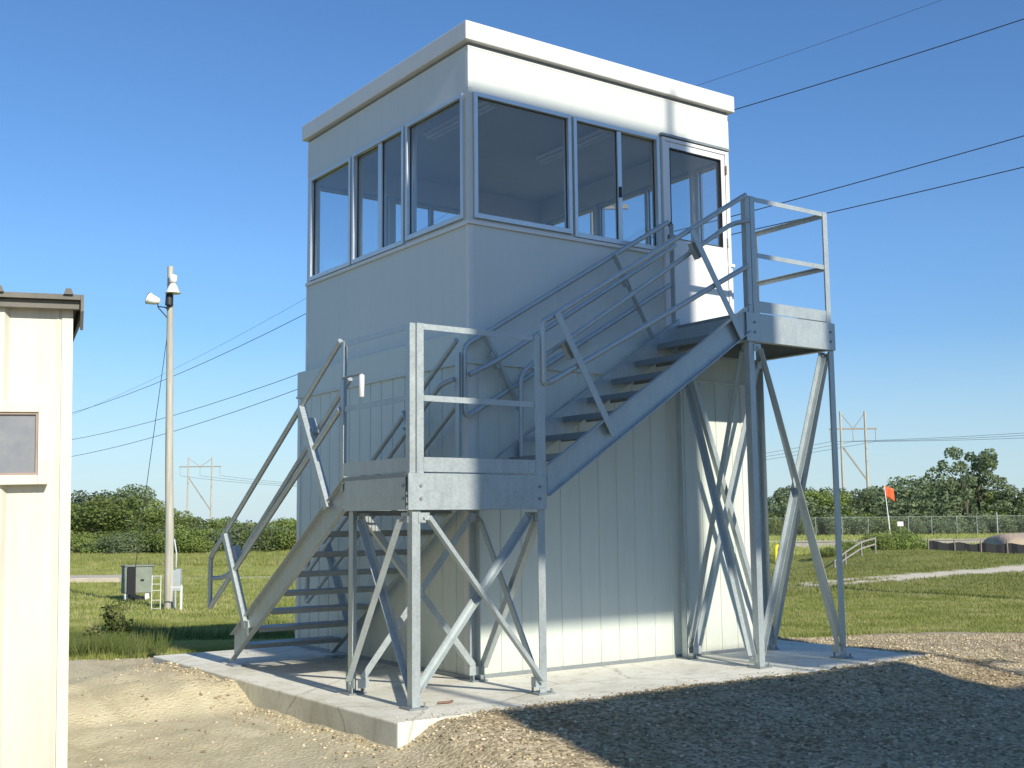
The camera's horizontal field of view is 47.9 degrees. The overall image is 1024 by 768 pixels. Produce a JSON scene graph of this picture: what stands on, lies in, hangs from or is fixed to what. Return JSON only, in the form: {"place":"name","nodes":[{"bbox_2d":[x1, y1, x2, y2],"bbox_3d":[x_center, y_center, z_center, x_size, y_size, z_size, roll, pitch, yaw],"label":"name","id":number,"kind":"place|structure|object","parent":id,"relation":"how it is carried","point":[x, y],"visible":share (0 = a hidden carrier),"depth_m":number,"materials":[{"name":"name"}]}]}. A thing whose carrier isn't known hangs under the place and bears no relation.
{"place":"outdoors","nodes":[
{"label":"outdoors","id":0,"kind":"place"},
{"bbox_2d":[70,549,289,565],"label":"grass","id":1,"kind":"structure","parent":0,"point":[265,558],"depth_m":58.99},
{"bbox_2d":[69,617,294,660],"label":"grass","id":2,"kind":"structure","parent":0,"point":[193,645],"depth_m":20.18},
{"bbox_2d":[69,564,295,620],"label":"grass","id":3,"kind":"structure","parent":0,"point":[189,604],"depth_m":31.58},
{"bbox_2d":[75,0,940,413],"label":"power line","id":4,"kind":"object","parent":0,"point":[723,76],"visible":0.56,"depth_m":44.59,"materials":[{"name":"metal"}]},
{"bbox_2d":[0,0,1023,522],"label":"sky","id":5,"kind":"structure","parent":0,"point":[139,139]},
{"bbox_2d":[67,522,1023,767],"bbox_3d":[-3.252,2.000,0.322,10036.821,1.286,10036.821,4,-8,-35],"label":"ground","id":6,"kind":"structure","parent":0,"point":[183,700],"depth_m":7.98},
{"bbox_2d":[0,285,83,767],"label":"metal shed","id":7,"kind":"structure","parent":6,"relation":"on","point":[38,332],"depth_m":5.44,"materials":[{"name":"paint"}]},
{"bbox_2d":[0,402,48,484],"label":"window","id":8,"kind":"structure","parent":7,"relation":"in","point":[23,426],"depth_m":5.43,"materials":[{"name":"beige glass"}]},
{"bbox_2d":[70,502,93,535],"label":"broadleaf tree","id":9,"kind":"object","parent":6,"relation":"on","point":[75,508],"visible":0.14,"depth_m":85.38,"materials":[{"name":"green plant"}]},
{"bbox_2d":[70,534,107,553],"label":"shrub","id":10,"kind":"object","parent":6,"relation":"on","point":[74,543],"visible":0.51,"depth_m":72.68,"materials":[{"name":"green plant"}]},
{"bbox_2d":[71,489,111,534],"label":"broadleaf tree","id":11,"kind":"object","parent":6,"relation":"on","point":[79,499],"visible":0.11,"depth_m":89.12,"materials":[{"name":"green plant"}]},
{"bbox_2d":[81,625,103,637],"bbox_3d":[-5.069,3.074,13.948,0.298,0.330,0.265,4,-8,-35],"label":"weed plant","id":12,"kind":"object","parent":6,"relation":"on","point":[90,630],"visible":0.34,"depth_m":13.92,"materials":[{"name":"green plant"}]},
{"bbox_2d":[70,575,121,582],"bbox_3d":[-14.463,6.713,39.503,2.850,0.240,2.400,-1,-7,0],"label":"concrete barrier","id":13,"kind":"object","parent":6,"relation":"on","point":[95,578],"depth_m":38.40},
{"bbox_2d":[76,530,127,551],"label":"shrub","id":14,"kind":"object","parent":6,"relation":"on","point":[89,536],"visible":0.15,"depth_m":75.20,"materials":[{"name":"green plant"}]},
{"bbox_2d":[70,495,148,536],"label":"scrub tree","id":15,"kind":"object","parent":6,"relation":"on","point":[113,518],"visible":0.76,"depth_m":79.22,"materials":[{"name":"green plant"}]},
{"bbox_2d":[99,599,129,637],"bbox_3d":[-5.165,3.109,14.931,0.380,0.640,0.373,4,-8,-35],"label":"weed plant","id":16,"kind":"object","parent":6,"relation":"on","point":[111,623],"visible":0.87,"depth_m":14.89,"materials":[{"name":"green plant"}]},
{"bbox_2d":[69,626,174,658],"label":"tall weeds","id":17,"kind":"object","parent":6,"relation":"on","point":[116,643],"visible":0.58,"depth_m":12.59,"materials":[{"name":"green plant"}]},
{"bbox_2d":[93,532,150,553],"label":"shrub","id":18,"kind":"object","parent":6,"relation":"on","point":[118,545],"visible":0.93,"depth_m":72.60,"materials":[{"name":"green plant"}]},
{"bbox_2d":[117,615,141,637],"bbox_3d":[-5.130,3.285,15.310,0.371,0.460,0.285,-2,-7,9],"label":"weed plant","id":19,"kind":"object","parent":6,"relation":"on","point":[128,628],"visible":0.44,"depth_m":15.30,"materials":[{"name":"green plant"}]},
{"bbox_2d":[105,484,164,527],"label":"broadleaf tree","id":20,"kind":"object","parent":6,"relation":"on","point":[125,493],"visible":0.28,"depth_m":86.35,"materials":[{"name":"green plant"}]},
{"bbox_2d":[121,564,153,601],"bbox_3d":[-9.687,5.185,29.782,0.820,0.990,1.342,1,-7,-16],"label":"equipment cabinet","id":21,"kind":"object","parent":6,"relation":"on","point":[142,577],"visible":0.84,"depth_m":29.82,"materials":[{"name":"grey metal"}]},
{"bbox_2d":[116,530,161,552],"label":"shrub","id":22,"kind":"object","parent":6,"relation":"on","point":[148,540],"visible":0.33,"depth_m":73.88,"materials":[{"name":"green plant"}]},
{"bbox_2d":[107,523,186,542],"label":"shrub","id":23,"kind":"object","parent":6,"relation":"on","point":[156,528],"visible":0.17,"depth_m":76.24,"materials":[{"name":"green plant"}]},
{"bbox_2d":[124,500,179,528],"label":"scrub tree","id":24,"kind":"object","parent":6,"relation":"on","point":[155,503],"visible":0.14,"depth_m":86.91,"materials":[{"name":"green plant"}]},
{"bbox_2d":[145,266,181,609],"bbox_3d":[-8.169,1.337,26.939,0.971,8.353,0.435,0,-7,-2],"label":"floodlight pole","id":25,"kind":"object","parent":6,"relation":"on","point":[172,577],"visible":0.92,"depth_m":26.92,"materials":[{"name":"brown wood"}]},
{"bbox_2d":[129,338,166,609],"bbox_3d":[-8.383,1.744,26.739,0.801,6.903,0.015,5,-9,-39],"label":"guy wire","id":26,"kind":"object","parent":25,"relation":"attached to","point":[148,473],"visible":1,"depth_m":26.68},
{"bbox_2d":[139,507,193,530],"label":"scrub tree","id":27,"kind":"object","parent":6,"relation":"on","point":[150,516],"visible":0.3,"depth_m":83.51,"materials":[{"name":"green plant"}]},
{"bbox_2d":[151,522,213,553],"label":"shrub","id":28,"kind":"object","parent":6,"relation":"on","point":[160,537],"visible":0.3,"depth_m":73.02,"materials":[{"name":"green plant"}]},
{"bbox_2d":[152,525,219,553],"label":"shrub","id":29,"kind":"object","parent":6,"relation":"on","point":[178,534],"visible":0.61,"depth_m":71.86,"materials":[{"name":"green plant"}]},
{"bbox_2d":[92,616,294,641],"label":"tall weeds","id":30,"kind":"object","parent":6,"relation":"on","point":[181,636],"visible":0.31,"depth_m":19.36,"materials":[{"name":"green plant"}]},
{"bbox_2d":[181,517,213,529],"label":"scrub tree","id":31,"kind":"object","parent":6,"relation":"on","point":[196,521],"visible":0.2,"depth_m":88.41,"materials":[{"name":"green plant"}]},
{"bbox_2d":[179,457,220,518],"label":"transmission tower","id":32,"kind":"structure","parent":6,"relation":"on","point":[188,479],"depth_m":269.09,"materials":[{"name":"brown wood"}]},
{"bbox_2d":[184,539,224,552],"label":"shrub","id":33,"kind":"object","parent":6,"relation":"on","point":[205,545],"visible":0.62,"depth_m":71.65,"materials":[{"name":"green plant"}]},
{"bbox_2d":[203,516,242,528],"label":"scrub tree","id":34,"kind":"object","parent":6,"relation":"on","point":[222,522],"visible":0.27,"depth_m":87.67,"materials":[{"name":"green plant"}]},
{"bbox_2d":[204,520,287,552],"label":"shrub","id":35,"kind":"object","parent":6,"relation":"on","point":[238,541],"visible":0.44,"depth_m":72.75,"materials":[{"name":"green plant"}]},
{"bbox_2d":[239,526,295,551],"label":"shrub","id":36,"kind":"object","parent":6,"relation":"on","point":[290,534],"visible":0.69,"depth_m":72.04,"materials":[{"name":"green plant"}]},
{"bbox_2d":[268,517,295,529],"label":"scrub tree","id":37,"kind":"object","parent":6,"relation":"on","point":[285,522],"visible":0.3,"depth_m":83.91,"materials":[{"name":"green plant"}]},
{"bbox_2d":[153,640,924,748],"bbox_3d":[0.195,2.828,10.928,5.670,0.500,4.790,4,-8,-35],"label":"concrete pad","id":38,"kind":"object","parent":6,"relation":"on","point":[306,685],"visible":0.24,"depth_m":9.27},
{"bbox_2d":[295,20,752,678],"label":"observation tower","id":39,"kind":"structure","parent":38,"relation":"on","point":[499,246],"depth_m":10.76,"materials":[{"name":"metal"}]},
{"bbox_2d":[309,156,351,280],"bbox_3d":[-1.882,-1.707,12.068,0.073,1.131,0.932,4,-8,-35],"label":"window","id":40,"kind":"structure","parent":39,"relation":"in","point":[348,161],"depth_m":12.31,"materials":[{"name":"metal"}]},
{"bbox_2d":[320,186,386,245],"bbox_3d":[-1.797,-1.608,12.812,0.901,1.066,0.073,4,-8,-35],"label":"window","id":41,"kind":"structure","parent":39,"relation":"in","point":[323,189],"depth_m":12.82,"materials":[{"name":"metal"}]},
{"bbox_2d":[351,126,404,264],"bbox_3d":[-1.291,-1.815,11.243,0.073,1.141,1.031,4,-8,-35],"label":"window","id":42,"kind":"structure","parent":39,"relation":"in","point":[380,143],"depth_m":11.22,"materials":[{"name":"metal"}]},
{"bbox_2d":[395,199,459,241],"bbox_3d":[-0.970,-1.547,13.397,0.981,1.066,0.073,4,-8,-35],"label":"window","id":43,"kind":"structure","parent":39,"relation":"in","point":[431,209],"depth_m":13.43,"materials":[{"name":"metal"}]},
{"bbox_2d":[405,93,464,240],"bbox_3d":[-0.686,-1.930,10.399,0.073,1.121,0.981,4,-8,-35],"label":"window","id":44,"kind":"structure","parent":39,"relation":"in","point":[410,235],"depth_m":10.54,"materials":[{"name":"metal"}]},
{"bbox_2d":[423,101,497,139],"bbox_3d":[-0.502,-2.568,11.232,0.120,0.074,1.200,4,-8,-35],"label":"ceiling light","id":45,"kind":"object","parent":39,"relation":"attached to","point":[446,126],"visible":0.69,"depth_m":11.32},
{"bbox_2d":[472,91,572,234],"bbox_3d":[0.094,-1.950,10.294,1.071,1.121,0.073,4,-8,-35],"label":"window","id":46,"kind":"structure","parent":39,"relation":"in","point":[476,96],"depth_m":10.32,"materials":[{"name":"metal"}]},
{"bbox_2d":[548,207,592,225],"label":"window","id":47,"kind":"structure","parent":39,"relation":"in","point":[589,210],"depth_m":13.83,"materials":[{"name":"metal"}]},
{"bbox_2d":[536,129,612,163],"bbox_3d":[0.655,-2.483,12.050,0.120,0.074,1.200,4,-8,-35],"label":"ceiling light","id":48,"kind":"object","parent":39,"relation":"attached to","point":[582,142],"visible":0.62,"depth_m":11.92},
{"bbox_2d":[572,116,661,251],"bbox_3d":[0.989,-1.875,10.924,1.066,1.141,0.075,4,-8,-35],"label":"window","id":49,"kind":"structure","parent":39,"relation":"in","point":[617,131],"depth_m":10.93,"materials":[{"name":"metal"}]},
{"bbox_2d":[598,173,688,244],"bbox_3d":[1.494,-1.641,12.805,0.073,1.066,1.566,4,-8,-35],"label":"window","id":50,"kind":"structure","parent":39,"relation":"in","point":[646,191],"depth_m":12.82,"materials":[{"name":"metal"}]},
{"bbox_2d":[665,141,728,324],"bbox_3d":[1.852,-1.454,11.445,0.836,1.826,0.114,4,-8,-35],"label":"door","id":51,"kind":"structure","parent":39,"relation":"in","point":[691,276],"depth_m":11.42,"materials":[{"name":"paint"}]},
{"bbox_2d":[695,163,718,245],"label":"window","id":52,"kind":"structure","parent":39,"relation":"in","point":[698,173],"depth_m":12.12,"materials":[{"name":"metal"}]},
{"bbox_2d":[207,193,853,710],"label":"steel staircase","id":53,"kind":"structure","parent":38,"relation":"on","point":[421,495],"depth_m":9.73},
{"bbox_2d":[342,373,364,396],"bbox_3d":[-1.224,0.021,8.862,0.042,0.187,0.336,4,-8,-35],"label":"lamp","id":54,"kind":"object","parent":53,"relation":"attached to","point":[361,383],"visible":1,"depth_m":8.73,"materials":[{"name":"white paint"}]},
{"bbox_2d":[393,653,922,721],"bbox_3d":[1.512,2.348,9.118,5.639,0.017,0.241,4,-8,-35],"label":"spilled grit","id":55,"kind":"object","parent":38,"relation":"on","point":[651,689],"visible":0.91,"depth_m":8.70,"materials":[{"name":"gravel"}]},
{"bbox_2d":[119,653,962,757],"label":"soil crumbs","id":56,"kind":"object","parent":6,"relation":"on","point":[629,693],"visible":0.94,"depth_m":8.51,"materials":[{"name":"soil"}]},
{"bbox_2d":[139,634,1015,767],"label":"larger stones","id":57,"kind":"object","parent":6,"relation":"on","point":[911,765],"visible":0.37,"depth_m":8.10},
{"bbox_2d":[590,204,627,234],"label":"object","id":58,"kind":"object","parent":6,"relation":"on","point":[625,207],"visible":0.08,"depth_m":30.70,"materials":[{"name":"white metal"}]},
{"bbox_2d":[71,167,1023,456],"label":"power line","id":59,"kind":"object","parent":58,"relation":"attached to","point":[717,237],"visible":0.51,"depth_m":26.75,"materials":[{"name":"metal"}]},
{"bbox_2d":[72,135,1023,439],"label":"power line","id":60,"kind":"object","parent":58,"relation":"attached to","point":[674,231],"visible":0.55,"depth_m":26.98,"materials":[{"name":"metal"}]},
{"bbox_2d":[73,19,1023,412],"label":"power line","id":61,"kind":"object","parent":58,"relation":"attached to","point":[735,109],"visible":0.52,"depth_m":26.93,"materials":[{"name":"metal"}]},
{"bbox_2d":[768,512,781,529],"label":"shrub","id":62,"kind":"object","parent":6,"relation":"on","point":[773,523],"visible":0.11,"depth_m":119.18,"materials":[{"name":"green plant"}]},
{"bbox_2d":[773,488,787,515],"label":"broadleaf tree","id":63,"kind":"object","parent":6,"relation":"on","point":[779,495],"visible":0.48,"depth_m":125.19,"materials":[{"name":"green plant"}]},
{"bbox_2d":[768,485,816,502],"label":"broadleaf tree","id":64,"kind":"object","parent":6,"relation":"on","point":[787,488],"visible":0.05,"depth_m":141.49,"materials":[{"name":"green plant"}]},
{"bbox_2d":[768,497,866,528],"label":"broadleaf tree","id":65,"kind":"object","parent":6,"relation":"on","point":[811,509],"visible":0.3,"depth_m":122.56,"materials":[{"name":"green plant"}]},
{"bbox_2d":[797,514,850,535],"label":"shrub","id":66,"kind":"object","parent":6,"relation":"on","point":[828,522],"visible":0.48,"depth_m":118.68,"materials":[{"name":"green plant"}]},
{"bbox_2d":[820,547,835,556],"bbox_3d":[15.371,8.215,56.402,1.477,0.506,1.572,-1,-7,-1],"label":"shrub","id":67,"kind":"object","parent":6,"relation":"on","point":[829,551],"visible":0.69,"depth_m":56.14,"materials":[{"name":"green plant"}]},
{"bbox_2d":[804,490,853,517],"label":"broadleaf tree","id":68,"kind":"object","parent":6,"relation":"on","point":[824,498],"visible":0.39,"depth_m":125.03,"materials":[{"name":"green plant"}]},
{"bbox_2d":[813,512,873,534],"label":"shrub","id":69,"kind":"object","parent":6,"relation":"on","point":[861,528],"visible":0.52,"depth_m":118.94,"materials":[{"name":"green plant"}]},
{"bbox_2d":[829,411,876,490],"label":"transmission tower","id":70,"kind":"structure","parent":6,"relation":"on","point":[865,429],"depth_m":189.92,"materials":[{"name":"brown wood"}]},
{"bbox_2d":[184,433,1017,486],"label":"power line","id":71,"kind":"object","parent":70,"relation":"hanging from","point":[769,452],"visible":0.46,"depth_m":187.06,"materials":[{"name":"metal"}]},
{"bbox_2d":[835,539,870,553],"bbox_3d":[16.916,8.090,57.415,1.574,0.751,1.584,3,-7,-25],"label":"shrub","id":72,"kind":"object","parent":6,"relation":"on","point":[846,545],"visible":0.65,"depth_m":57.17,"materials":[{"name":"green plant"}]},
{"bbox_2d":[833,537,875,567],"bbox_3d":[15.438,7.762,51.958,0.174,1.617,6.084,-5,-8,33],"label":"handrail","id":73,"kind":"object","parent":6,"relation":"on","point":[860,549],"visible":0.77,"depth_m":52.59,"materials":[{"name":"metal"}]},
{"bbox_2d":[830,488,884,516],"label":"broadleaf tree","id":74,"kind":"object","parent":6,"relation":"on","point":[862,494],"visible":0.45,"depth_m":126.50,"materials":[{"name":"green plant"}]},
{"bbox_2d":[843,515,878,534],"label":"shrub","id":75,"kind":"object","parent":6,"relation":"on","point":[865,523],"visible":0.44,"depth_m":119.03,"materials":[{"name":"green plant"}]},
{"bbox_2d":[847,513,894,534],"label":"shrub","id":76,"kind":"object","parent":6,"relation":"on","point":[872,518],"visible":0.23,"depth_m":121.14,"materials":[{"name":"green plant"}]},
{"bbox_2d":[857,533,894,549],"bbox_3d":[18.833,8.171,59.496,1.824,1.055,1.860,0,-7,-8],"label":"shrub","id":77,"kind":"object","parent":6,"relation":"on","point":[881,543],"visible":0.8,"depth_m":59.24,"materials":[{"name":"green plant"}]},
{"bbox_2d":[869,517,899,534],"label":"shrub","id":78,"kind":"object","parent":6,"relation":"on","point":[877,524],"visible":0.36,"depth_m":119.82,"materials":[{"name":"green plant"}]},
{"bbox_2d":[863,519,906,533],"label":"shrub","id":79,"kind":"object","parent":6,"relation":"on","point":[892,527],"visible":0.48,"depth_m":119.08,"materials":[{"name":"green plant"}]},
{"bbox_2d":[884,485,894,533],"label":"flag pole","id":80,"kind":"object","parent":6,"relation":"on","point":[889,493],"visible":0.93,"depth_m":91.54,"materials":[{"name":"fabric"}]},
{"bbox_2d":[795,539,984,547],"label":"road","id":81,"kind":"structure","parent":6,"relation":"on","point":[824,543],"depth_m":77.14,"materials":[{"name":"asphalt"}]},
{"bbox_2d":[870,529,921,550],"bbox_3d":[19.946,8.218,60.328,2.551,1.329,2.603,3,-8,-27],"label":"shrub","id":82,"kind":"object","parent":6,"relation":"on","point":[906,540],"visible":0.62,"depth_m":59.94,"materials":[{"name":"green plant"}]},
{"bbox_2d":[860,486,939,513],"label":"broadleaf tree","id":83,"kind":"object","parent":6,"relation":"on","point":[910,496],"visible":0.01,"depth_m":134.99,"materials":[{"name":"green plant"}]},
{"bbox_2d":[883,512,926,533],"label":"shrub","id":84,"kind":"object","parent":6,"relation":"on","point":[911,519],"visible":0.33,"depth_m":120.85,"materials":[{"name":"green plant"}]},
{"bbox_2d":[815,512,997,534],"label":"chain link fence","id":85,"kind":"object","parent":6,"relation":"on","point":[931,521],"visible":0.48,"depth_m":117.11,"materials":[{"name":"grey"}]},
{"bbox_2d":[848,485,965,524],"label":"broadleaf tree","id":86,"kind":"object","parent":6,"relation":"on","point":[920,505],"visible":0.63,"depth_m":124.31,"materials":[{"name":"green plant"}]},
{"bbox_2d":[886,474,938,500],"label":"broadleaf tree","id":87,"kind":"object","parent":6,"relation":"on","point":[921,484],"visible":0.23,"depth_m":138.82,"materials":[{"name":"green plant"}]},
{"bbox_2d":[897,521,927,533],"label":"shrub","id":88,"kind":"object","parent":6,"relation":"on","point":[916,528],"visible":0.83,"depth_m":118.82,"materials":[{"name":"green plant"}]},
{"bbox_2d":[898,534,927,549],"bbox_3d":[21.183,8.518,61.365,2.470,1.084,2.322,-7,-9,43],"label":"shrub","id":89,"kind":"object","parent":6,"relation":"on","point":[924,545],"visible":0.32,"depth_m":60.61,"materials":[{"name":"green plant"}]},
{"bbox_2d":[895,513,945,534],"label":"shrub","id":90,"kind":"object","parent":6,"relation":"on","point":[928,521],"visible":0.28,"depth_m":121.45,"materials":[{"name":"green plant"}]},
{"bbox_2d":[880,491,995,531],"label":"broadleaf tree","id":91,"kind":"object","parent":6,"relation":"on","point":[971,503],"visible":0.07,"depth_m":132.23,"materials":[{"name":"green plant"}]},
{"bbox_2d":[925,519,971,533],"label":"shrub","id":92,"kind":"object","parent":6,"relation":"on","point":[943,528],"visible":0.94,"depth_m":118.22,"materials":[{"name":"green plant"}]},
{"bbox_2d":[935,479,964,514],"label":"broadleaf tree","id":93,"kind":"object","parent":6,"relation":"on","point":[959,509],"visible":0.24,"depth_m":127.78,"materials":[{"name":"green plant"}]},
{"bbox_2d":[925,446,995,515],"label":"cottonwood tree","id":94,"kind":"object","parent":6,"relation":"on","point":[965,485],"visible":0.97,"depth_m":126.94,"materials":[{"name":"green plant"}]},
{"bbox_2d":[927,538,1023,553],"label":"silt fence","id":95,"kind":"object","parent":6,"relation":"on","point":[1007,547],"visible":0.56,"depth_m":59.39,"materials":[{"name":"black fabric"}]},
{"bbox_2d":[951,450,1006,532],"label":"cottonwood tree","id":96,"kind":"object","parent":6,"relation":"on","point":[978,489],"visible":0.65,"depth_m":129.15,"materials":[{"name":"green plant"}]},
{"bbox_2d":[940,510,1018,533],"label":"shrub","id":97,"kind":"object","parent":6,"relation":"on","point":[1009,522],"visible":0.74,"depth_m":119.09,"materials":[{"name":"green plant"}]},
{"bbox_2d":[970,519,995,533],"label":"shrub","id":98,"kind":"object","parent":6,"relation":"on","point":[988,523],"visible":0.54,"depth_m":119.55,"materials":[{"name":"green plant"}]},
{"bbox_2d":[968,510,1018,533],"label":"shrub","id":99,"kind":"object","parent":6,"relation":"on","point":[988,513],"visible":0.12,"depth_m":122.35,"materials":[{"name":"green plant"}]},
{"bbox_2d":[980,491,1020,517],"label":"broadleaf tree","id":100,"kind":"object","parent":6,"relation":"on","point":[990,498],"visible":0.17,"depth_m":128.83,"materials":[{"name":"green plant"}]},
{"bbox_2d":[989,480,1016,515],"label":"sapling","id":101,"kind":"object","parent":6,"relation":"on","point":[1000,502],"visible":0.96,"depth_m":124.98,"materials":[{"name":"green plant"}]},
{"bbox_2d":[982,533,1023,544],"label":"earth pile","id":102,"kind":"object","parent":6,"relation":"on","point":[1014,538],"visible":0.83,"depth_m":70.45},
{"bbox_2d":[1002,513,1023,532],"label":"shrub","id":103,"kind":"object","parent":6,"relation":"on","point":[1020,520],"visible":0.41,"depth_m":120.87,"materials":[{"name":"green plant"}]},
{"bbox_2d":[1003,484,1023,518],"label":"sapling","id":104,"kind":"object","parent":6,"relation":"on","point":[1018,507],"visible":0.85,"depth_m":125.00,"materials":[{"name":"green plant"}]},
{"bbox_2d":[68,633,1023,767],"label":"loose gravel","id":105,"kind":"structure","parent":0,"point":[929,638],"depth_m":8.03,"materials":[{"name":"gravel"}]},
{"bbox_2d":[769,532,1021,556],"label":"grass","id":106,"kind":"structure","parent":0,"point":[801,550],"depth_m":99.51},
{"bbox_2d":[769,549,1023,598],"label":"grass","id":107,"kind":"structure","parent":0,"point":[869,569],"depth_m":37.44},
{"bbox_2d":[772,590,1023,637],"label":"grass","id":108,"kind":"structure","parent":0,"point":[880,622],"depth_m":23.09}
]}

